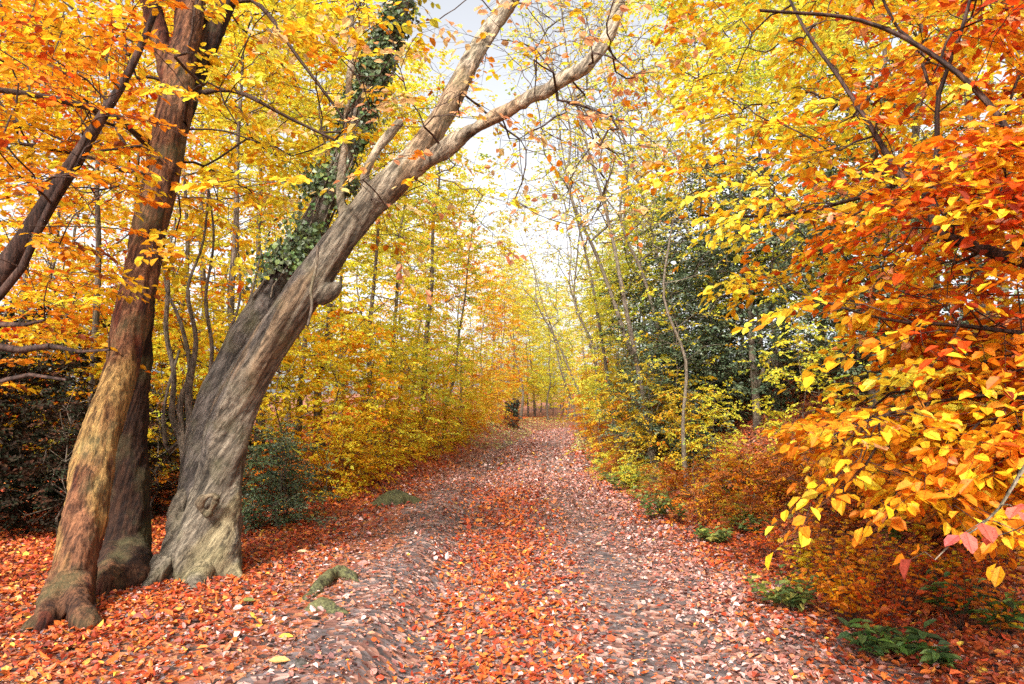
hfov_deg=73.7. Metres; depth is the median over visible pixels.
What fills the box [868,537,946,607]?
leafy shoot
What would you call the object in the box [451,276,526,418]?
woodland tree
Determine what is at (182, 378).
sapling
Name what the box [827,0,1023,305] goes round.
woodland tree
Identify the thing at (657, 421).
sapling
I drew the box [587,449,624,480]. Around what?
leafy shrub
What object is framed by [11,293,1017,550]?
undergrowth
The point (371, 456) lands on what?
leafy shrub
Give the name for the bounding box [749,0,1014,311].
woodland tree
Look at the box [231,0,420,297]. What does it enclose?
ivy plant
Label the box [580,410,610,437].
leafy shrub
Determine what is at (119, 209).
woodland tree
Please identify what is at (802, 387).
sapling
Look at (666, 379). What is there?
holly tree
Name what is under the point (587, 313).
woodland tree
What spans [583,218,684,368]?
woodland tree
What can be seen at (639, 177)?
slender tree
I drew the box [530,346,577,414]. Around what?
sapling
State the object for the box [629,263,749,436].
holly tree
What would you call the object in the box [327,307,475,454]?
sapling
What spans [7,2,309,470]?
woodland tree
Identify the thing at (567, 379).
woodland tree
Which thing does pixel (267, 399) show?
sapling
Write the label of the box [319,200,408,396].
woodland tree
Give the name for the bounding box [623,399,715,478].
holly bush
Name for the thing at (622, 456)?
leafy shrub
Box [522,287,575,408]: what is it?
woodland tree
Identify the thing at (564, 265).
slender tree
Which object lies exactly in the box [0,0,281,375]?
woodland tree
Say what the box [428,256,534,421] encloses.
woodland tree
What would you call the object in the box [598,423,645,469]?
leafy shrub
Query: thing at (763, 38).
woodland tree
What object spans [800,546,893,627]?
orange shoots
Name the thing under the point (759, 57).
woodland tree
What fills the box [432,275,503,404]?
woodland tree
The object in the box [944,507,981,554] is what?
leafy shoot
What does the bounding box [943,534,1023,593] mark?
leafy shoot
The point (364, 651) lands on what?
path
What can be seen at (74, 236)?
woodland tree
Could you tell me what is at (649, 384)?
sapling
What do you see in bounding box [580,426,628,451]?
leafy shrub
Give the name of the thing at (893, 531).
bramble plant
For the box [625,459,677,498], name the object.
leafy shrub
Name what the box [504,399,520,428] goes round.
small evergreen bush
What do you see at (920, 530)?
leafy shoot
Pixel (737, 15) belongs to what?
woodland tree
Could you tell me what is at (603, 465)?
leafy shrub
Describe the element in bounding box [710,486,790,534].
leafy shrub
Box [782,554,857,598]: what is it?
leafy shoot
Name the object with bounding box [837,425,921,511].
leafy shrub
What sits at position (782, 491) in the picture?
leafy shoot
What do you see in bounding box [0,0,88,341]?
woodland tree
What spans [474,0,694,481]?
slender tree
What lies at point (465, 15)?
sky
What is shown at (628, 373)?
holly tree
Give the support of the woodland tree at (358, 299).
on the ground
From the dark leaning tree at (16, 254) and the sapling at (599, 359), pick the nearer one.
the dark leaning tree at (16, 254)
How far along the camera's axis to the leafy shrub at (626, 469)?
13.17 m
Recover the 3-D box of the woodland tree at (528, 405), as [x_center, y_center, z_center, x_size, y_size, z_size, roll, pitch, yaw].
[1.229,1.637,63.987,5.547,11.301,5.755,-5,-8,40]
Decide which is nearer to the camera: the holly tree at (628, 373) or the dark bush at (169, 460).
the dark bush at (169, 460)
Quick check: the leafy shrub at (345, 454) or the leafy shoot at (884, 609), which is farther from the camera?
the leafy shrub at (345, 454)
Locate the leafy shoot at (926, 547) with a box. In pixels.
[891,535,966,577]
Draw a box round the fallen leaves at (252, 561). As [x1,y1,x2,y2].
[0,309,1023,683]
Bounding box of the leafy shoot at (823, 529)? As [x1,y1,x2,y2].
[798,514,846,559]
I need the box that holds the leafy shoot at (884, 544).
[837,537,896,574]
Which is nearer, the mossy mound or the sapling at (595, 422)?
the mossy mound
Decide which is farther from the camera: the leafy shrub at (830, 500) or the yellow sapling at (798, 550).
the leafy shrub at (830, 500)
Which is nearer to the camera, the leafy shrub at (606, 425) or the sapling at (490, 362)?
the leafy shrub at (606, 425)
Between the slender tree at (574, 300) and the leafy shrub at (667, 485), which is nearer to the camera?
the leafy shrub at (667, 485)
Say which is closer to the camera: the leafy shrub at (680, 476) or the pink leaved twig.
the pink leaved twig
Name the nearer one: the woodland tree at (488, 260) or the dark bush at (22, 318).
the dark bush at (22, 318)
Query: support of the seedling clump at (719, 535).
on the ground
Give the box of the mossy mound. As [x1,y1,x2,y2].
[370,489,421,506]
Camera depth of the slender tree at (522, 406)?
52.10 m
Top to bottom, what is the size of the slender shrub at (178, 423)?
3.927 m
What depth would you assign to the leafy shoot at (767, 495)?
8.77 m
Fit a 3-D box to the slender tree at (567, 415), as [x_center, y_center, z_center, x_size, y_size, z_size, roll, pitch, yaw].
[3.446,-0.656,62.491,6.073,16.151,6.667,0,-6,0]
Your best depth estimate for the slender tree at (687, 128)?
26.99 m
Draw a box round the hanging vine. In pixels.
[307,246,318,324]
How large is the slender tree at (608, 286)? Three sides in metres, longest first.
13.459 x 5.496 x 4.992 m
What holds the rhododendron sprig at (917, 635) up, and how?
on the ground
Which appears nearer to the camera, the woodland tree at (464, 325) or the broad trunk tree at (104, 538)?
the broad trunk tree at (104, 538)
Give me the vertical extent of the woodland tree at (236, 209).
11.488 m
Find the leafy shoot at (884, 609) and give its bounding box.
[847,564,925,634]
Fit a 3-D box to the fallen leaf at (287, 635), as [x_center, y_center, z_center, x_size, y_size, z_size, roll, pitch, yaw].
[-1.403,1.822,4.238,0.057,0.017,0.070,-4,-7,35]
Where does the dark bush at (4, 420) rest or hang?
on the ground
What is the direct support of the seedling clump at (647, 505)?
on the ground
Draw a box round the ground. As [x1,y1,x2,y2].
[0,317,1023,683]
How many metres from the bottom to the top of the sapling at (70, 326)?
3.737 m
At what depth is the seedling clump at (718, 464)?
11.62 m
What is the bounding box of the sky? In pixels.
[0,0,1023,393]
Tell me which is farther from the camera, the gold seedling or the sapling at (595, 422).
the sapling at (595, 422)
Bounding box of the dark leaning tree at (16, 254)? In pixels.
[0,0,195,394]
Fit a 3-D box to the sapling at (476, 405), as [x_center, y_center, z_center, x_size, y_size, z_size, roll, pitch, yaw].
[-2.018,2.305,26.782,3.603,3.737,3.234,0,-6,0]
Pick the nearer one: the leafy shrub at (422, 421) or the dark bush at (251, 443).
the dark bush at (251, 443)
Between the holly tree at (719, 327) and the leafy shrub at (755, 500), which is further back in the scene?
the holly tree at (719, 327)
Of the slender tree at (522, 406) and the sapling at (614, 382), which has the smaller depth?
the sapling at (614, 382)
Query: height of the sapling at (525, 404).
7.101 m
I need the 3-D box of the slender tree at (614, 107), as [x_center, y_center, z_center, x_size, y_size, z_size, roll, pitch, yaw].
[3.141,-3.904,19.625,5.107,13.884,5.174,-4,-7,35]
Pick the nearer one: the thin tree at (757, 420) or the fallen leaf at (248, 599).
the fallen leaf at (248, 599)
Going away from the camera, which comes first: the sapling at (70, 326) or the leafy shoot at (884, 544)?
the leafy shoot at (884, 544)
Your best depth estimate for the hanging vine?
5.71 m
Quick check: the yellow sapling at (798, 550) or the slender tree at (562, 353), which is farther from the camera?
the slender tree at (562, 353)
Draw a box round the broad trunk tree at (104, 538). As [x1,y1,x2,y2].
[0,0,445,632]
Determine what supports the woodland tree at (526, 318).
on the ground
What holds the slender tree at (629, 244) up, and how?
on the ground
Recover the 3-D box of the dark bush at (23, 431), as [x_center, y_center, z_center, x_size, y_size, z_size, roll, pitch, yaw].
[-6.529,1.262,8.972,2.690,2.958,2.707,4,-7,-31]
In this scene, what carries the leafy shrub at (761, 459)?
on the ground
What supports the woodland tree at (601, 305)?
on the ground
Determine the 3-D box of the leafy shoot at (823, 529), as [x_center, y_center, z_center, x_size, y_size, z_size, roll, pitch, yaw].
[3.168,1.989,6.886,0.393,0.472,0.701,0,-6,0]
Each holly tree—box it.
[585,299,713,463]
[594,193,762,419]
[599,149,803,417]
[600,268,758,471]
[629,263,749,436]
[643,138,848,428]
[668,137,861,412]
[759,128,982,404]
[761,60,1023,402]
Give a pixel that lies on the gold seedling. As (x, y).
(895, 556)
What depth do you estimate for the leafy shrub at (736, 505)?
8.55 m
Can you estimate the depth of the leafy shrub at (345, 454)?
10.61 m
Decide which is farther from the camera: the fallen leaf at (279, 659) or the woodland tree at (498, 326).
the woodland tree at (498, 326)
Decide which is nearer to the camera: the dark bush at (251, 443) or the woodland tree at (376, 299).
the dark bush at (251, 443)
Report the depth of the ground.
5.33 m
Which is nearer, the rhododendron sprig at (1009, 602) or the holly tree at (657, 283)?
the rhododendron sprig at (1009, 602)
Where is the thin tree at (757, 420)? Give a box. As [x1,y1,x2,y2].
[694,51,846,429]
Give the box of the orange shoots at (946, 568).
[931,546,970,593]
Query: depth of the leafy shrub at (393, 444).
13.27 m
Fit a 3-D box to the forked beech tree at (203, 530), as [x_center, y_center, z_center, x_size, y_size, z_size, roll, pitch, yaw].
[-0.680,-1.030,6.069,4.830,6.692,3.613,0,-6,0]
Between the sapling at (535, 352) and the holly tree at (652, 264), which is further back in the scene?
the sapling at (535, 352)
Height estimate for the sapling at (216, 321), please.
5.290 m
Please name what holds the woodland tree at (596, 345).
on the ground
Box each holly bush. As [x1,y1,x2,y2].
[241,407,342,536]
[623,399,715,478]
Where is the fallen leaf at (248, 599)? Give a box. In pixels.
[241,597,255,600]
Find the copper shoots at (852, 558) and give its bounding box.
[799,517,879,588]
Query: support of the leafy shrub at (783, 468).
on the ground
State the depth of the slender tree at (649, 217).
21.59 m
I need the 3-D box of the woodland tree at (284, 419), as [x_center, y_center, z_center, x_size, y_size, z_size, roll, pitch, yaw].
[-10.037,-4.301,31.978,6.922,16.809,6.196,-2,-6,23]
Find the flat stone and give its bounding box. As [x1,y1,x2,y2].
[284,658,309,667]
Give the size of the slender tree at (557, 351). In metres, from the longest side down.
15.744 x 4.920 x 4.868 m
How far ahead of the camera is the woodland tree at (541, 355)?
76.68 m
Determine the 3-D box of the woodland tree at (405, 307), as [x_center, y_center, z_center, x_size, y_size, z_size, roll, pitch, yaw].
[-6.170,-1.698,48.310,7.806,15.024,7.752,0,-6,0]
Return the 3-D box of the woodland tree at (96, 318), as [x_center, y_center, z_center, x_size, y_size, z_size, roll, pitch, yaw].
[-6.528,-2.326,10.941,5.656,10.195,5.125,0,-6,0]
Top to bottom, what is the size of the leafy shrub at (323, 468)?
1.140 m
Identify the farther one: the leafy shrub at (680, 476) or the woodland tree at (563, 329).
the woodland tree at (563, 329)
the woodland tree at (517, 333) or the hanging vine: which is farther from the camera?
the woodland tree at (517, 333)
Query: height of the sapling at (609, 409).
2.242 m
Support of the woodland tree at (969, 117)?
on the ground
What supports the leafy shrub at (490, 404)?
on the ground
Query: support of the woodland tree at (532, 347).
on the ground
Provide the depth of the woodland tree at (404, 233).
16.21 m
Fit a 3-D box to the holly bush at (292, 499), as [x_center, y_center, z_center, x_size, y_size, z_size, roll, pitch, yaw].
[-2.942,1.710,8.517,1.669,1.810,1.816,2,-6,-19]
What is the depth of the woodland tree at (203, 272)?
19.25 m
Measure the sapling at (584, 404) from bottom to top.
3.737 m
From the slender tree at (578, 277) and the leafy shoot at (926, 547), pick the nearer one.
the leafy shoot at (926, 547)
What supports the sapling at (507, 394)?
on the ground
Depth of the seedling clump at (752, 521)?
8.30 m
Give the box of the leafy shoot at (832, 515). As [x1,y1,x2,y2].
[809,487,866,537]
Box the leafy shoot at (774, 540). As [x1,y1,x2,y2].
[740,507,784,559]
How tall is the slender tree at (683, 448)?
8.938 m
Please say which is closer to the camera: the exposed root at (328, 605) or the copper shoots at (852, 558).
the exposed root at (328, 605)
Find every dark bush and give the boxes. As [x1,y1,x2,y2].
[0,290,91,454]
[0,305,58,448]
[0,336,101,528]
[0,344,77,534]
[0,377,156,540]
[2,319,174,487]
[81,332,218,459]
[147,387,195,519]
[152,393,274,492]
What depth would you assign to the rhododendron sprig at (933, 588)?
5.08 m
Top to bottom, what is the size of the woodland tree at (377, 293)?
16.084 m
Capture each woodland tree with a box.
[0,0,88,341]
[0,0,146,422]
[0,0,225,410]
[0,0,230,456]
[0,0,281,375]
[0,0,291,405]
[0,86,132,391]
[0,117,89,341]
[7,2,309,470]
[61,0,394,425]
[75,141,228,339]
[81,11,309,392]
[159,0,365,450]
[172,95,289,368]
[199,0,475,450]
[207,3,448,458]
[217,69,356,421]
[227,73,452,425]
[249,160,392,414]
[288,40,480,455]
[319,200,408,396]
[324,72,495,446]
[336,203,454,397]
[349,49,507,447]
[349,164,448,389]
[349,170,505,438]
[372,210,473,405]
[396,220,499,408]
[404,218,512,430]
[409,175,523,445]
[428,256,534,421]
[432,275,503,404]
[451,235,554,399]
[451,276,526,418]
[462,297,538,411]
[464,251,541,416]
[479,250,555,401]
[487,273,560,416]
[492,262,550,398]
[496,300,556,416]
[503,289,565,410]
[519,278,582,419]
[521,322,558,412]
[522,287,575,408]
[539,283,592,408]
[546,326,590,415]
[552,284,606,429]
[553,246,645,419]
[565,0,852,433]
[565,323,625,409]
[566,261,652,454]
[569,290,624,440]
[570,308,620,409]
[574,185,694,412]
[576,237,630,378]
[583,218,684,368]
[616,14,779,342]
[661,0,874,349]
[662,0,870,363]
[686,0,989,361]
[728,0,1023,408]
[740,7,921,338]
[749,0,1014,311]
[749,0,1023,315]
[768,1,1023,325]
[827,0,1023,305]
[854,0,1023,267]
[865,5,1023,306]
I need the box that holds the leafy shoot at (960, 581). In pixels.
[910,556,1007,629]
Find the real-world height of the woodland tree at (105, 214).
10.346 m
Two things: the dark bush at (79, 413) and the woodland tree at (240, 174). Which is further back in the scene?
the woodland tree at (240, 174)
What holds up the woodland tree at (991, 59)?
on the ground
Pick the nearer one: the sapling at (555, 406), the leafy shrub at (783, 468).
the leafy shrub at (783, 468)
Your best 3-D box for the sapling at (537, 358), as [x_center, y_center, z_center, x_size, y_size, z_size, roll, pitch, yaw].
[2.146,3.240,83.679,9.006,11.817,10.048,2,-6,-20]
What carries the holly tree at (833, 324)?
on the ground
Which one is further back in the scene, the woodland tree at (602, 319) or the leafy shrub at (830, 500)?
the woodland tree at (602, 319)
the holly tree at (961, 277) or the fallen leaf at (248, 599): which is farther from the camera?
the holly tree at (961, 277)
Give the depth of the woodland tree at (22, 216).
31.27 m
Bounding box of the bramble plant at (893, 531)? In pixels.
[881,509,905,547]
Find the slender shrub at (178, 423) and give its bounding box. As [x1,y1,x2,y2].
[130,170,279,463]
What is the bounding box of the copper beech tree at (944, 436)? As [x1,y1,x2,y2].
[618,0,1023,587]
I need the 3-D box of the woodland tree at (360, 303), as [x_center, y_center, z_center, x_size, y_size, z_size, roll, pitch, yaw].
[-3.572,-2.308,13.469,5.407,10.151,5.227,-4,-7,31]
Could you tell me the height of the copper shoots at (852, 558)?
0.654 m
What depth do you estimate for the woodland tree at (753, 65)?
18.11 m
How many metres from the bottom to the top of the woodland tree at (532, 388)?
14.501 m
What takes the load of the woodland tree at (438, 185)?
on the ground
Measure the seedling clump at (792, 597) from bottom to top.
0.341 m
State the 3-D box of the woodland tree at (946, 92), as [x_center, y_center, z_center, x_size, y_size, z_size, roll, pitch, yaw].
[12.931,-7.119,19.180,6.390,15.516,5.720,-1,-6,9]
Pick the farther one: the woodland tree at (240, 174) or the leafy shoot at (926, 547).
the woodland tree at (240, 174)
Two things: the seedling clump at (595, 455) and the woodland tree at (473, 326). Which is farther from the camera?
the woodland tree at (473, 326)
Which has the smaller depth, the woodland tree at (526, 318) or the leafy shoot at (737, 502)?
the leafy shoot at (737, 502)
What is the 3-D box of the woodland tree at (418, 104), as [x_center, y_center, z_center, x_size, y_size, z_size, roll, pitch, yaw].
[-3.224,-2.290,19.109,5.755,11.301,5.547,-3,-6,26]
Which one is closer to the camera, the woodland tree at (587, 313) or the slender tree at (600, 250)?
the slender tree at (600, 250)
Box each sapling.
[0,277,192,512]
[8,226,223,455]
[34,290,227,483]
[77,216,333,453]
[149,243,377,485]
[259,306,415,472]
[260,294,443,459]
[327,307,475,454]
[380,358,455,447]
[400,336,484,445]
[430,354,505,438]
[454,327,530,415]
[470,359,519,422]
[478,349,538,410]
[480,373,518,422]
[497,321,568,400]
[505,341,552,408]
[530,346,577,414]
[534,337,592,412]
[536,329,589,408]
[556,338,663,467]
[557,353,599,416]
[557,376,592,434]
[561,359,626,437]
[569,378,657,470]
[571,338,634,425]
[575,356,659,446]
[598,356,712,482]
[602,388,669,474]
[621,378,712,472]
[642,371,732,480]
[669,379,754,469]
[716,320,888,475]
[777,533,819,576]
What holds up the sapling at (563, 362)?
on the ground
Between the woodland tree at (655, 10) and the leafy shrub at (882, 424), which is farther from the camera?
the woodland tree at (655, 10)
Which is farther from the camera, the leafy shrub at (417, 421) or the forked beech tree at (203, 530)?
the leafy shrub at (417, 421)
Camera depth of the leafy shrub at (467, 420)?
26.69 m
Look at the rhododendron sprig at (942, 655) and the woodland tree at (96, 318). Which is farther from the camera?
the woodland tree at (96, 318)
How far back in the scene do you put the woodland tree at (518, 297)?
50.14 m
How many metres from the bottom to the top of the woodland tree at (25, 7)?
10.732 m
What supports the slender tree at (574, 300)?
on the ground
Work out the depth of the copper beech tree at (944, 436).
3.95 m
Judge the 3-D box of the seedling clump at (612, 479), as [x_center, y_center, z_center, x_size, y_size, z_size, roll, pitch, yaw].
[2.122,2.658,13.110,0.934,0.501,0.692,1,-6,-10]
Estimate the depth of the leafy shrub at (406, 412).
14.75 m
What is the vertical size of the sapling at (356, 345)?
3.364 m
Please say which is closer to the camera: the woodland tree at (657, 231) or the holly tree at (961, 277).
the holly tree at (961, 277)
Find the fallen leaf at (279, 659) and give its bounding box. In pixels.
[269,656,289,661]
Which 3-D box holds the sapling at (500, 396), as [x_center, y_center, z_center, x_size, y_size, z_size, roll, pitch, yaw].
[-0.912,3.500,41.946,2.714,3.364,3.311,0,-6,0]
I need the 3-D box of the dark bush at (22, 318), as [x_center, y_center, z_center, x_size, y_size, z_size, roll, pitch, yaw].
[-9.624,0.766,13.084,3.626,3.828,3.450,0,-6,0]
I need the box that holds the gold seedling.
[885,541,913,568]
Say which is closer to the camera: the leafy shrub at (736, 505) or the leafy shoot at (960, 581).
the leafy shoot at (960, 581)
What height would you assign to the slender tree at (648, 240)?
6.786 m
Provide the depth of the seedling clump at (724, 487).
9.96 m
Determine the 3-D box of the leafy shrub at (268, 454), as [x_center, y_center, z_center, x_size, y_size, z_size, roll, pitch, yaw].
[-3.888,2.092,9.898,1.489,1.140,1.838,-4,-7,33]
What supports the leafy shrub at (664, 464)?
on the ground
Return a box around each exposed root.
[302,565,359,599]
[304,597,348,613]
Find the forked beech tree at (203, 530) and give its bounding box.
[141,0,732,589]
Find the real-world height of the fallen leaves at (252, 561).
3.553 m
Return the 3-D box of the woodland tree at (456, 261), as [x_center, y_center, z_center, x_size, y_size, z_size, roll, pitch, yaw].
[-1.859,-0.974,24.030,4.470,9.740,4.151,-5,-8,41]
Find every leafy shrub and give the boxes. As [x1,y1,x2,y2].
[54,467,178,507]
[177,449,316,514]
[243,442,347,506]
[275,408,386,501]
[292,396,425,490]
[318,396,426,470]
[355,393,449,468]
[373,398,444,455]
[390,404,455,459]
[418,398,480,453]
[432,393,487,445]
[449,389,488,427]
[471,394,507,424]
[494,410,521,426]
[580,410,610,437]
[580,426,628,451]
[585,458,629,480]
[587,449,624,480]
[589,416,631,439]
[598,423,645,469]
[603,440,667,481]
[608,450,652,491]
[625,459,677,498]
[628,456,687,491]
[642,471,701,506]
[644,460,731,507]
[657,481,735,527]
[690,445,773,507]
[694,447,815,515]
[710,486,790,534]
[711,486,766,532]
[715,441,824,512]
[757,435,857,505]
[789,469,890,533]
[798,421,889,488]
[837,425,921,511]
[862,414,1020,561]
[868,453,999,537]
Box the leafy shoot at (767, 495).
[742,486,793,516]
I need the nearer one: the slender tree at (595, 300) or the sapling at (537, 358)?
the slender tree at (595, 300)
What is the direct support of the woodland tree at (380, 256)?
on the ground
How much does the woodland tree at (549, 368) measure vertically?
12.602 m
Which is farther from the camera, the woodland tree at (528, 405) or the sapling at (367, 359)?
the woodland tree at (528, 405)
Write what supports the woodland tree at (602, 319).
on the ground
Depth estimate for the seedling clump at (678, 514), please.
9.52 m
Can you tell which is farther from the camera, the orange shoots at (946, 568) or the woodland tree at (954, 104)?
the woodland tree at (954, 104)
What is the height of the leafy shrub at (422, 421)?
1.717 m
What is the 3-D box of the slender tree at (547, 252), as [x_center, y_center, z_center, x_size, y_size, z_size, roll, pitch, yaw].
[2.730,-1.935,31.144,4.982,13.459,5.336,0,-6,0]
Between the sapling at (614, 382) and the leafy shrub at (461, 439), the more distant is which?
the leafy shrub at (461, 439)
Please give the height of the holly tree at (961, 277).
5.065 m
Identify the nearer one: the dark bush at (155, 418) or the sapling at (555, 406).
the dark bush at (155, 418)
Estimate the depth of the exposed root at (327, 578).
5.66 m
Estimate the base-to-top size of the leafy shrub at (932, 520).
1.302 m
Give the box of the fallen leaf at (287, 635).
[279,633,292,637]
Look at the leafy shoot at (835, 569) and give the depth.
5.64 m
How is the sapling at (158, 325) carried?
on the ground
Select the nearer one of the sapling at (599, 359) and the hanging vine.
the hanging vine
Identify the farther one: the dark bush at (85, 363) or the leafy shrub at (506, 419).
the leafy shrub at (506, 419)
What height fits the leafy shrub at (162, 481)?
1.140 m
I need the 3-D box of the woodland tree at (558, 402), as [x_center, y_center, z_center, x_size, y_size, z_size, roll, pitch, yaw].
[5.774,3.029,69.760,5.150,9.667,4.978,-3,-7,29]
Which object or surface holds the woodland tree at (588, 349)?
on the ground
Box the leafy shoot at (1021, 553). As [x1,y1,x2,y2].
[979,528,1023,566]
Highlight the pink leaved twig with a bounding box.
[892,464,1023,580]
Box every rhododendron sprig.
[836,616,900,656]
[870,619,943,658]
[916,640,962,672]
[919,566,975,617]
[952,578,1023,634]
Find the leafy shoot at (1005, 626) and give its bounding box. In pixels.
[951,565,1023,638]
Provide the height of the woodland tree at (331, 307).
11.637 m
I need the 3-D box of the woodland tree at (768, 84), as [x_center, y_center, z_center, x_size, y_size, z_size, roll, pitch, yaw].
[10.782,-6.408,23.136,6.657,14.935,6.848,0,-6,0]
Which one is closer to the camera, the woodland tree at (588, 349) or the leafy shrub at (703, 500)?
the leafy shrub at (703, 500)
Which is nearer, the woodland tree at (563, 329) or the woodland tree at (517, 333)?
the woodland tree at (517, 333)
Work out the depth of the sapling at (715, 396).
11.85 m
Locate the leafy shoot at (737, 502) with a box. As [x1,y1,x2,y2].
[717,483,757,526]
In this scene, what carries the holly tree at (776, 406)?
on the ground
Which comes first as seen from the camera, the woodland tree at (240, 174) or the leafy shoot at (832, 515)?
the leafy shoot at (832, 515)
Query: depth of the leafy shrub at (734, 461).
9.59 m
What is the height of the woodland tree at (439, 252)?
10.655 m
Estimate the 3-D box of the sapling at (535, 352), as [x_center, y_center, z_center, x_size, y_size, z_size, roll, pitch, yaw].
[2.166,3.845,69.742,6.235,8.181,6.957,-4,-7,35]
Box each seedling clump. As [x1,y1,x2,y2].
[581,447,611,464]
[597,467,641,490]
[630,486,670,518]
[641,482,716,521]
[693,522,732,542]
[708,454,746,472]
[720,475,771,498]
[726,511,778,533]
[745,564,824,611]
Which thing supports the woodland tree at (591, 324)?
on the ground
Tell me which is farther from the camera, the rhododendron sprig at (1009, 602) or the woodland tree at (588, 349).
the woodland tree at (588, 349)
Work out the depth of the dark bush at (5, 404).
8.19 m
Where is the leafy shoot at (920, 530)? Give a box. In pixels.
[905,512,953,541]
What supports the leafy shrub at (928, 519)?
on the ground
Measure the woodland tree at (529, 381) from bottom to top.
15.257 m
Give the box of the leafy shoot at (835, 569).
[820,546,891,596]
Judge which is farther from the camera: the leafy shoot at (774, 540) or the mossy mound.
the mossy mound
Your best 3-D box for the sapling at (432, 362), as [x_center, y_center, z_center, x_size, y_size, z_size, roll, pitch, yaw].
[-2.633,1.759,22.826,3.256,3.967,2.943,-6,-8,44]
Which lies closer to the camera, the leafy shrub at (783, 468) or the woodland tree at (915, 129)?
the leafy shrub at (783, 468)
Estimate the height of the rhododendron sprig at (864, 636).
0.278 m
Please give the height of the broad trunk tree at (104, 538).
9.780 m
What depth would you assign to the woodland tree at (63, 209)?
18.54 m
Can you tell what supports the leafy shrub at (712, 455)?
on the ground
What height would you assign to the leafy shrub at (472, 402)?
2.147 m
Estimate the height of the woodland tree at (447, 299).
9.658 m
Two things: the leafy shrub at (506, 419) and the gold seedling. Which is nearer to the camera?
the gold seedling
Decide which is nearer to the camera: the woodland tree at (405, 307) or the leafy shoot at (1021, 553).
the leafy shoot at (1021, 553)
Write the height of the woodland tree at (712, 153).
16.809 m
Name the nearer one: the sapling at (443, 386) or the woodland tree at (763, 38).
the woodland tree at (763, 38)
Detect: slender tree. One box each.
[464,219,537,419]
[472,0,672,452]
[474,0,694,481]
[485,191,587,440]
[487,0,645,450]
[501,196,579,433]
[506,97,647,447]
[521,160,624,437]
[522,250,578,419]
[527,0,716,391]
[527,166,610,434]
[539,23,709,436]
[544,0,699,359]
[545,247,635,422]
[567,234,659,441]
[572,209,698,461]
[574,24,763,490]
[578,0,729,303]
[591,139,694,391]
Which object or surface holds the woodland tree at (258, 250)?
on the ground
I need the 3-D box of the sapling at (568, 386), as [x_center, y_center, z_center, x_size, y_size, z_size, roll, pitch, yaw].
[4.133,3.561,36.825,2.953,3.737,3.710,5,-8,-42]
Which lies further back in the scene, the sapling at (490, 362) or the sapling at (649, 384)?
the sapling at (490, 362)
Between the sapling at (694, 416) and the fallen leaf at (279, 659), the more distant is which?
the sapling at (694, 416)
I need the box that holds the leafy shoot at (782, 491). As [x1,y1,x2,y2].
[770,479,797,496]
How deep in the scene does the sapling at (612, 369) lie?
22.11 m
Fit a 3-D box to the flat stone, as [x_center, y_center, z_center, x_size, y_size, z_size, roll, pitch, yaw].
[-1.176,1.858,3.852,0.279,0.139,0.130,-2,-6,18]
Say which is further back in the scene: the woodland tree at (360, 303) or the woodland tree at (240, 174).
the woodland tree at (240, 174)
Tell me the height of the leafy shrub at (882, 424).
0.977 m
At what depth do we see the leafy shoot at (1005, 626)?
4.65 m
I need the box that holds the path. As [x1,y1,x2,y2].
[236,427,932,683]
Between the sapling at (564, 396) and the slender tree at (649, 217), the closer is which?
the slender tree at (649, 217)

